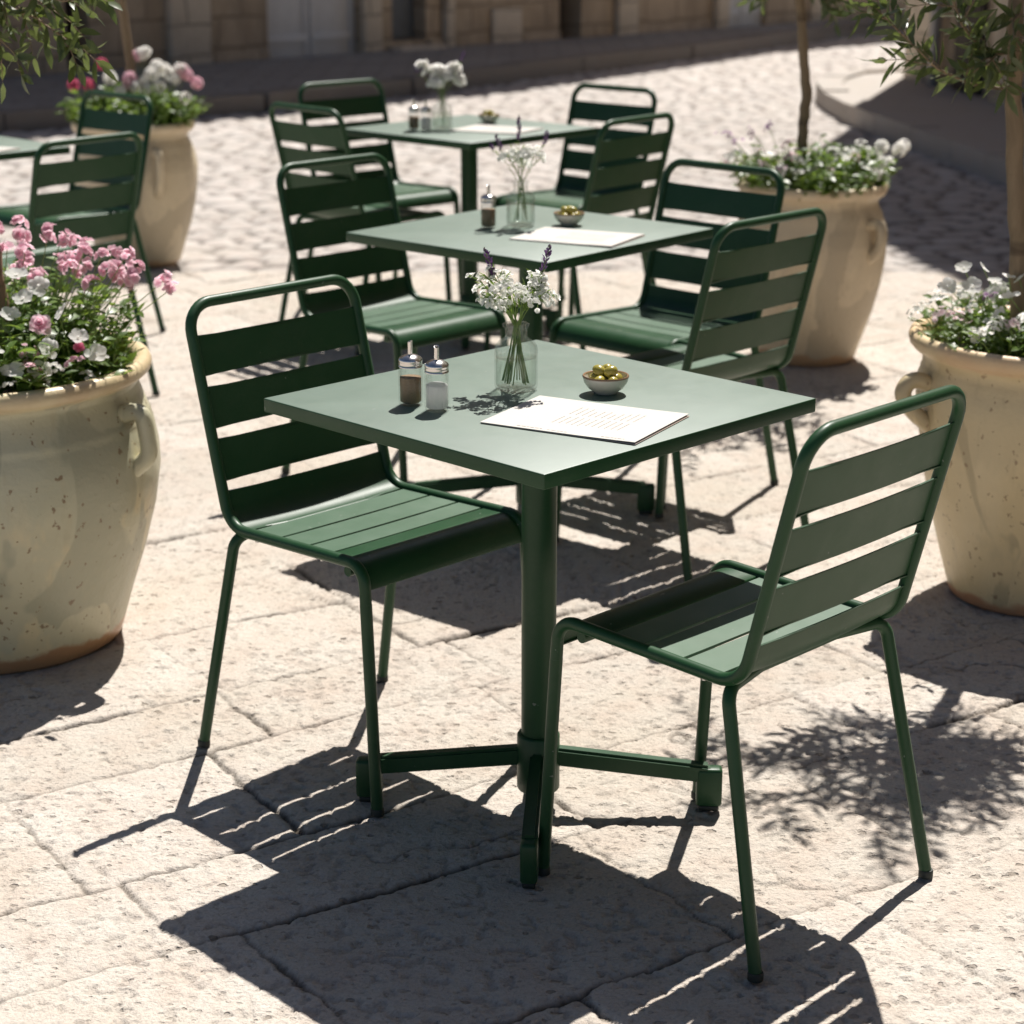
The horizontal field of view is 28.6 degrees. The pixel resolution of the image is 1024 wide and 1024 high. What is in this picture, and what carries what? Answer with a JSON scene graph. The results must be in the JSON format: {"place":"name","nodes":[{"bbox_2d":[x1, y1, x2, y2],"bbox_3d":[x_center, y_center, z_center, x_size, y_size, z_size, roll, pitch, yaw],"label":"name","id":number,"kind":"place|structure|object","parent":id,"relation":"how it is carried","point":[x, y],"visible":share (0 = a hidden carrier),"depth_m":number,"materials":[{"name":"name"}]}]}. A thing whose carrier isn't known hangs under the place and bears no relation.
{"place":"outdoors","nodes":[
{"label":"outdoors","id":0,"kind":"place"},
{"bbox_2d":[0,16,893,108],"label":"pavement","id":1,"kind":"structure","parent":0,"point":[216,78],"depth_m":17.90,"materials":[{"name":"stone"}]},
{"bbox_2d":[0,29,1009,276],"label":"cobbled street","id":2,"kind":"structure","parent":0,"point":[942,217],"depth_m":12.40,"materials":[{"name":"beige stone"}]},
{"bbox_2d":[71,116,197,267],"bbox_3d":[-1.653,-1.413,8.838,0.543,0.620,0.571,0,17,0],"label":"planter pot","id":3,"kind":"object","parent":2,"relation":"on","point":[164,214],"visible":0.51,"depth_m":8.67,"materials":[{"name":"ceramic"}]},
{"bbox_2d":[117,0,136,110],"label":"olive tree","id":4,"kind":"object","parent":3,"relation":"on","point":[127,42],"visible":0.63,"depth_m":8.63,"materials":[{"name":"brown plant"}]},
{"bbox_2d":[56,46,212,129],"bbox_3d":[-1.653,-1.834,8.703,0.671,0.367,0.611,-8,19,-25],"label":"bedding plant","id":5,"kind":"object","parent":3,"relation":"on","point":[167,105],"visible":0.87,"depth_m":8.64,"materials":[{"name":"green plant"}]},
{"bbox_2d":[0,15,905,132],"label":"kerb","id":6,"kind":"structure","parent":2,"relation":"on","point":[29,119],"depth_m":17.37,"materials":[{"name":"stone"}]},
{"bbox_2d":[815,67,1023,185],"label":"kerb","id":7,"kind":"structure","parent":2,"relation":"on","point":[835,98],"depth_m":13.10,"materials":[{"name":"stone"}]},
{"bbox_2d":[0,271,1023,1023],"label":"terrace paving","id":8,"kind":"structure","parent":0,"point":[254,863],"depth_m":3.67,"materials":[{"name":"stone"}]},
{"bbox_2d":[0,136,69,160],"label":"square table","id":9,"kind":"object","parent":8,"relation":"on","point":[27,148],"visible":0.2,"depth_m":6.71,"materials":[{"name":"metal"}]},
{"bbox_2d":[0,147,17,151],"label":"folded menu","id":10,"kind":"object","parent":9,"relation":"on","point":[3,149],"visible":1,"depth_m":6.64,"materials":[{"name":"beige paper"}]},
{"bbox_2d":[0,329,160,674],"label":"planter pot","id":11,"kind":"object","parent":8,"relation":"on","point":[80,463],"visible":0.87,"depth_m":4.11,"materials":[{"name":"beige ceramic"}]},
{"bbox_2d":[0,0,122,356],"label":"olive tree","id":12,"kind":"object","parent":11,"relation":"in","point":[33,8],"visible":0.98,"depth_m":3.92,"materials":[{"name":"green plant"}]},
{"bbox_2d":[0,267,137,392],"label":"bedding plant","id":13,"kind":"object","parent":11,"relation":"in","point":[39,324],"visible":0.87,"depth_m":4.04,"materials":[{"name":"white plant"}]},
{"bbox_2d":[0,215,178,393],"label":"bedding plant","id":14,"kind":"object","parent":11,"relation":"in","point":[118,274],"visible":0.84,"depth_m":4.22,"materials":[{"name":"pink plant"}]},
{"bbox_2d":[34,291,146,378],"bbox_3d":[-0.878,-0.365,4.190,0.221,0.217,0.168,-8,19,-24],"label":"trailing sprig","id":15,"kind":"object","parent":11,"relation":"in","point":[70,346],"visible":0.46,"depth_m":4.17,"materials":[{"name":"green plant"}]},
{"bbox_2d":[2,132,159,395],"bbox_3d":[-1.473,-0.778,6.367,0.519,0.858,0.486,13,22,37],"label":"metal chair","id":16,"kind":"object","parent":8,"relation":"on","point":[81,200],"visible":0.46,"depth_m":6.18,"materials":[{"name":"metal"}]},
{"bbox_2d":[0,90,165,330],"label":"metal chair","id":17,"kind":"object","parent":8,"relation":"on","point":[139,124],"visible":0.37,"depth_m":7.40,"materials":[{"name":"metal"}]},
{"bbox_2d":[185,274,521,817],"bbox_3d":[-0.275,0.034,3.736,0.519,0.858,0.486,16,23,42],"label":"metal chair","id":18,"kind":"object","parent":8,"relation":"on","point":[372,521],"visible":0.94,"depth_m":3.73,"materials":[{"name":"metal"}]},
{"bbox_2d":[269,102,451,355],"bbox_3d":[-0.545,-1.057,7.272,0.519,0.858,0.486,-16,23,-41],"label":"metal chair","id":19,"kind":"object","parent":8,"relation":"on","point":[337,138],"visible":0.44,"depth_m":7.10,"materials":[{"name":"metal"}]},
{"bbox_2d":[298,78,461,300],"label":"metal chair","id":20,"kind":"object","parent":8,"relation":"on","point":[411,195],"visible":0.44,"depth_m":7.91,"materials":[{"name":"metal"}]},
{"bbox_2d":[276,153,507,482],"bbox_3d":[-0.323,-0.527,5.553,0.519,0.858,0.486,16,23,42],"label":"metal chair","id":21,"kind":"object","parent":8,"relation":"on","point":[399,313],"visible":0.77,"depth_m":5.57,"materials":[{"name":"metal"}]},
{"bbox_2d":[346,115,596,349],"bbox_3d":[-0.156,-1.034,7.380,0.658,0.750,0.658,16,23,41],"label":"square table","id":22,"kind":"object","parent":8,"relation":"on","point":[468,144],"visible":0.52,"depth_m":7.27,"materials":[{"name":"metal"}]},
{"bbox_2d":[408,99,418,128],"bbox_3d":[-0.352,-1.425,7.189,0.040,0.109,0.041,-7,19,-23],"label":"pepper shaker","id":23,"kind":"object","parent":22,"relation":"on","point":[413,122],"visible":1,"depth_m":7.18,"materials":[{"name":"clear glass"}]},
{"bbox_2d":[420,100,430,129],"bbox_3d":[-0.308,-1.418,7.168,0.040,0.109,0.041,-1,17,-4],"label":"salt shaker","id":24,"kind":"object","parent":22,"relation":"on","point":[425,123],"visible":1,"depth_m":7.16,"materials":[{"name":"clear glass"}]},
{"bbox_2d":[478,113,499,123],"bbox_3d":[-0.085,-1.453,7.411,0.080,0.032,0.080,0,17,0],"label":"ceramic bowl","id":25,"kind":"object","parent":22,"relation":"on","point":[488,119],"visible":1,"depth_m":7.38,"materials":[{"name":"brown ceramic"}]},
{"bbox_2d":[450,124,541,134],"bbox_3d":[-0.055,-1.375,7.204,0.276,0.004,0.203,9,19,28],"label":"folded menu","id":26,"kind":"object","parent":22,"relation":"on","point":[494,129],"visible":0.94,"depth_m":7.19,"materials":[{"name":"beige paper"}]},
{"bbox_3d":[-0.252,-1.441,7.231,0.074,0.116,0.074,0,17,0],"label":"glass bottle vase","id":27,"kind":"object","parent":22,"relation":"on","visible":0},
{"bbox_2d":[414,50,466,125],"bbox_3d":[-0.257,-1.523,7.202,0.190,0.265,0.090,0,17,0],"label":"flower bouquet","id":28,"kind":"object","parent":27,"relation":"in","point":[439,76],"visible":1,"depth_m":7.18,"materials":[{"name":"white plant"}]},
{"bbox_2d":[346,203,712,514],"bbox_3d":[0.048,-0.353,5.173,0.658,0.750,0.658,14,22,39],"label":"square table","id":29,"kind":"object","parent":8,"relation":"on","point":[468,236],"visible":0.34,"depth_m":5.06,"materials":[{"name":"metal"}]},
{"bbox_2d":[480,184,495,226],"bbox_3d":[-0.060,-0.775,5.082,0.040,0.109,0.041,5,18,15],"label":"pepper shaker","id":30,"kind":"object","parent":29,"relation":"on","point":[487,217],"visible":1,"depth_m":5.07,"materials":[{"name":"clear glass"}]},
{"bbox_2d":[554,211,584,225],"bbox_3d":[0.146,-0.751,5.134,0.080,0.032,0.080,0,17,0],"label":"ceramic bowl","id":31,"kind":"object","parent":29,"relation":"on","point":[568,220],"visible":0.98,"depth_m":5.11,"materials":[{"name":"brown ceramic"}]},
{"bbox_2d":[568,206,576,213],"bbox_3d":[0.154,-0.771,5.123,0.024,0.020,0.020,9,34,5],"label":"olive","id":32,"kind":"object","parent":31,"relation":"in","point":[571,209],"visible":1,"depth_m":5.12,"materials":[{"name":"green food"}]},
{"bbox_2d":[509,227,644,247],"bbox_3d":[0.161,-0.679,4.949,0.276,0.004,0.204,9,19,26],"label":"folded menu","id":33,"kind":"object","parent":29,"relation":"on","point":[606,239],"visible":1,"depth_m":4.94,"materials":[{"name":"beige paper"}]},
{"bbox_3d":[0.022,-0.787,5.110,0.074,0.116,0.074,0,17,0],"label":"glass bottle vase","id":34,"kind":"object","parent":29,"relation":"on","visible":0},
{"bbox_2d":[489,115,548,220],"bbox_3d":[0.017,-0.872,5.087,0.153,0.268,0.078,0,17,0],"label":"flower bouquet","id":35,"kind":"object","parent":34,"relation":"in","point":[522,156],"visible":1,"depth_m":5.07,"materials":[{"name":"white plant"}]},
{"bbox_2d":[264,340,815,888],"bbox_3d":[0.047,0.167,3.489,0.658,0.750,0.658,16,24,43],"label":"square table","id":36,"kind":"object","parent":8,"relation":"on","point":[540,466],"visible":0.72,"depth_m":3.41,"materials":[{"name":"metal"}]},
{"bbox_2d":[398,340,421,403],"bbox_3d":[-0.168,-0.231,3.319,0.041,0.109,0.040,-2,17,-7],"label":"pepper shaker","id":37,"kind":"object","parent":36,"relation":"on","point":[410,388],"visible":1,"depth_m":3.31,"materials":[{"name":"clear glass"}]},
{"bbox_2d":[424,345,448,409],"bbox_3d":[-0.123,-0.219,3.281,0.040,0.109,0.041,3,17,9],"label":"salt shaker","id":38,"kind":"object","parent":36,"relation":"on","point":[436,395],"visible":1,"depth_m":3.27,"materials":[{"name":"clear glass"}]},
{"bbox_2d":[481,395,688,444],"bbox_3d":[0.118,-0.151,3.236,0.276,0.004,0.203,9,19,28],"label":"folded menu","id":39,"kind":"object","parent":36,"relation":"on","point":[600,421],"visible":1,"depth_m":3.23,"materials":[{"name":"beige paper"}]},
{"bbox_2d":[582,370,628,395],"bbox_3d":[0.159,-0.217,3.405,0.080,0.032,0.080,0,17,0],"label":"ceramic bowl","id":40,"kind":"object","parent":36,"relation":"on","point":[605,387],"visible":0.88,"depth_m":3.38,"materials":[{"name":"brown ceramic"}]},
{"bbox_2d":[589,373,596,378],"bbox_3d":[0.141,-0.226,3.409,0.020,0.020,0.024,3,26,-10],"label":"olive","id":41,"kind":"object","parent":40,"relation":"in","point":[592,376],"visible":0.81,"depth_m":3.40,"materials":[{"name":"green food"}]},
{"bbox_2d":[592,364,604,375],"bbox_3d":[0.148,-0.240,3.405,0.024,0.020,0.020,33,32,29],"label":"olive","id":42,"kind":"object","parent":40,"relation":"in","point":[597,370],"visible":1,"depth_m":3.40,"materials":[{"name":"green food"}]},
{"bbox_2d":[595,375,605,379],"bbox_3d":[0.148,-0.220,3.388,0.020,0.020,0.024,32,45,26],"label":"olive","id":43,"kind":"object","parent":40,"relation":"in","point":[599,377],"visible":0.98,"depth_m":3.38,"materials":[{"name":"green food"}]},
{"bbox_2d":[603,366,617,377],"bbox_3d":[0.167,-0.238,3.395,0.024,0.020,0.020,-16,34,-6],"label":"olive","id":44,"kind":"object","parent":40,"relation":"in","point":[608,371],"visible":1,"depth_m":3.39,"materials":[{"name":"green food"}]},
{"bbox_2d":[615,373,622,378],"bbox_3d":[0.177,-0.226,3.408,0.020,0.020,0.024,27,33,36],"label":"olive","id":45,"kind":"object","parent":40,"relation":"in","point":[618,376],"visible":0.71,"depth_m":3.40,"materials":[{"name":"green food"}]},
{"bbox_3d":[0.007,-0.265,3.419,0.074,0.116,0.074,0,17,0],"label":"glass bottle vase","id":46,"kind":"object","parent":36,"relation":"on","visible":0},
{"bbox_2d":[465,244,560,385],"bbox_3d":[0.001,-0.335,3.398,0.164,0.236,0.133,0,17,0],"label":"flower bouquet","id":47,"kind":"object","parent":46,"relation":"in","point":[537,282],"visible":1,"depth_m":3.38,"materials":[{"name":"white plant"}]},
{"bbox_2d":[492,83,656,315],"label":"metal chair","id":48,"kind":"object","parent":8,"relation":"on","point":[568,190],"visible":0.48,"depth_m":7.72,"materials":[{"name":"metal"}]},
{"bbox_2d":[484,112,673,350],"bbox_3d":[0.231,-0.950,6.927,0.519,0.858,0.486,14,22,38],"label":"metal chair","id":49,"kind":"object","parent":8,"relation":"on","point":[622,175],"visible":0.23,"depth_m":6.73,"materials":[{"name":"metal"}]},
{"bbox_2d":[549,158,784,518],"bbox_3d":[0.409,-0.489,5.431,0.486,0.858,0.519,16,23,42],"label":"metal chair","id":50,"kind":"object","parent":8,"relation":"on","point":[654,317],"visible":0.69,"depth_m":5.47,"materials":[{"name":"metal"}]},
{"bbox_2d":[557,207,826,581],"bbox_3d":[0.427,-0.326,4.901,0.486,0.858,0.519,-16,24,-42],"label":"metal chair","id":51,"kind":"object","parent":8,"relation":"on","point":[712,352],"visible":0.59,"depth_m":4.71,"materials":[{"name":"metal"}]},
{"bbox_2d":[538,385,965,982],"bbox_3d":[0.372,0.201,3.195,0.519,0.858,0.486,16,23,42],"label":"metal chair","id":52,"kind":"object","parent":8,"relation":"on","point":[780,619],"visible":0.98,"depth_m":3.06,"materials":[{"name":"metal"}]},
{"bbox_2d":[738,175,887,366],"bbox_3d":[1.036,-0.845,6.997,0.521,0.620,0.521,0,17,0],"label":"planter pot","id":53,"kind":"object","parent":8,"relation":"on","point":[846,281],"visible":0.54,"depth_m":6.78,"materials":[{"name":"ceramic"}]},
{"bbox_2d":[736,0,855,183],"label":"olive tree","id":54,"kind":"object","parent":53,"relation":"in","point":[805,105],"visible":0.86,"depth_m":6.81,"materials":[{"name":"brown plant"}]},
{"bbox_2d":[715,120,909,200],"bbox_3d":[1.024,-1.211,6.873,0.648,0.253,0.587,6,18,18],"label":"bedding plant","id":55,"kind":"object","parent":53,"relation":"on","point":[841,173],"visible":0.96,"depth_m":6.80,"materials":[{"name":"green plant"}]},
{"bbox_2d":[894,306,1023,616],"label":"planter pot","id":56,"kind":"object","parent":8,"relation":"on","point":[978,519],"visible":0.85,"depth_m":4.43,"materials":[{"name":"beige ceramic"}]},
{"bbox_2d":[829,0,1023,355],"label":"olive tree","id":57,"kind":"object","parent":56,"relation":"in","point":[1011,43],"visible":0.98,"depth_m":4.23,"materials":[{"name":"green plant"}]},
{"bbox_2d":[906,261,1023,357],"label":"bedding plant","id":58,"kind":"object","parent":56,"relation":"on","point":[977,328],"visible":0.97,"depth_m":4.42,"materials":[{"name":"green plant"}]},
{"bbox_2d":[844,72,1023,154],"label":"pavement","id":59,"kind":"structure","parent":0,"point":[975,117],"depth_m":14.48,"materials":[{"name":"stone"}]},
{"label":"ground","id":60,"kind":"structure","parent":0,"visible":0},
{"bbox_2d":[0,0,906,76],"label":"stone house","id":61,"kind":"structure","parent":60,"relation":"on","point":[173,32],"depth_m":19.22,"materials":[{"name":"beige stone"}]},
{"bbox_2d":[64,2,73,68],"bbox_3d":[-3.912,-4.751,17.149,0.230,1.900,0.050,-16,23,-42],"label":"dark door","id":62,"kind":"structure","parent":61,"relation":"in","point":[67,8],"depth_m":17.35,"materials":[{"name":"brown wood"}]},
{"bbox_2d":[267,0,309,58],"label":"door leaf","id":63,"kind":"structure","parent":61,"relation":"in","point":[287,20],"depth_m":18.76,"materials":[{"name":"grey paint"}]},
{"bbox_2d":[308,0,354,55],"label":"door leaf","id":64,"kind":"structure","parent":61,"relation":"in","point":[331,22],"depth_m":19.10,"materials":[{"name":"grey paint"}]},
{"bbox_2d":[559,0,561,38],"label":"dark door","id":65,"kind":"structure","parent":61,"relation":"in","point":[560,1],"depth_m":21.43,"materials":[{"name":"brown wood"}]},
{"bbox_2d":[729,0,739,26],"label":"door leaf","id":66,"kind":"structure","parent":61,"relation":"in","point":[734,20],"depth_m":23.08,"materials":[{"name":"grey paint"}]},
{"bbox_2d":[739,0,760,26],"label":"door leaf","id":67,"kind":"structure","parent":61,"relation":"in","point":[746,19],"depth_m":23.28,"materials":[{"name":"grey paint"}]},
{"bbox_2d":[903,0,1023,108],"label":"corner house","id":68,"kind":"structure","parent":60,"relation":"on","point":[952,51],"depth_m":15.70,"materials":[{"name":"stone"}]},
{"bbox_2d":[951,0,988,95],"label":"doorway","id":69,"kind":"structure","parent":68,"relation":"in","point":[958,51],"depth_m":15.28,"materials":[{"name":"brown wood"}]},
{"label":"olive","id":70,"kind":"object","parent":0,"visible":0},
{"bbox_2d":[560,206,567,212],"bbox_3d":[0.135,-0.773,5.133,0.020,0.020,0.024,-23,38,-30],"label":"olive","id":71,"kind":"object","parent":70,"relation":"on","point":[563,209],"visible":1,"depth_m":5.12,"materials":[{"name":"green food"}]}
]}

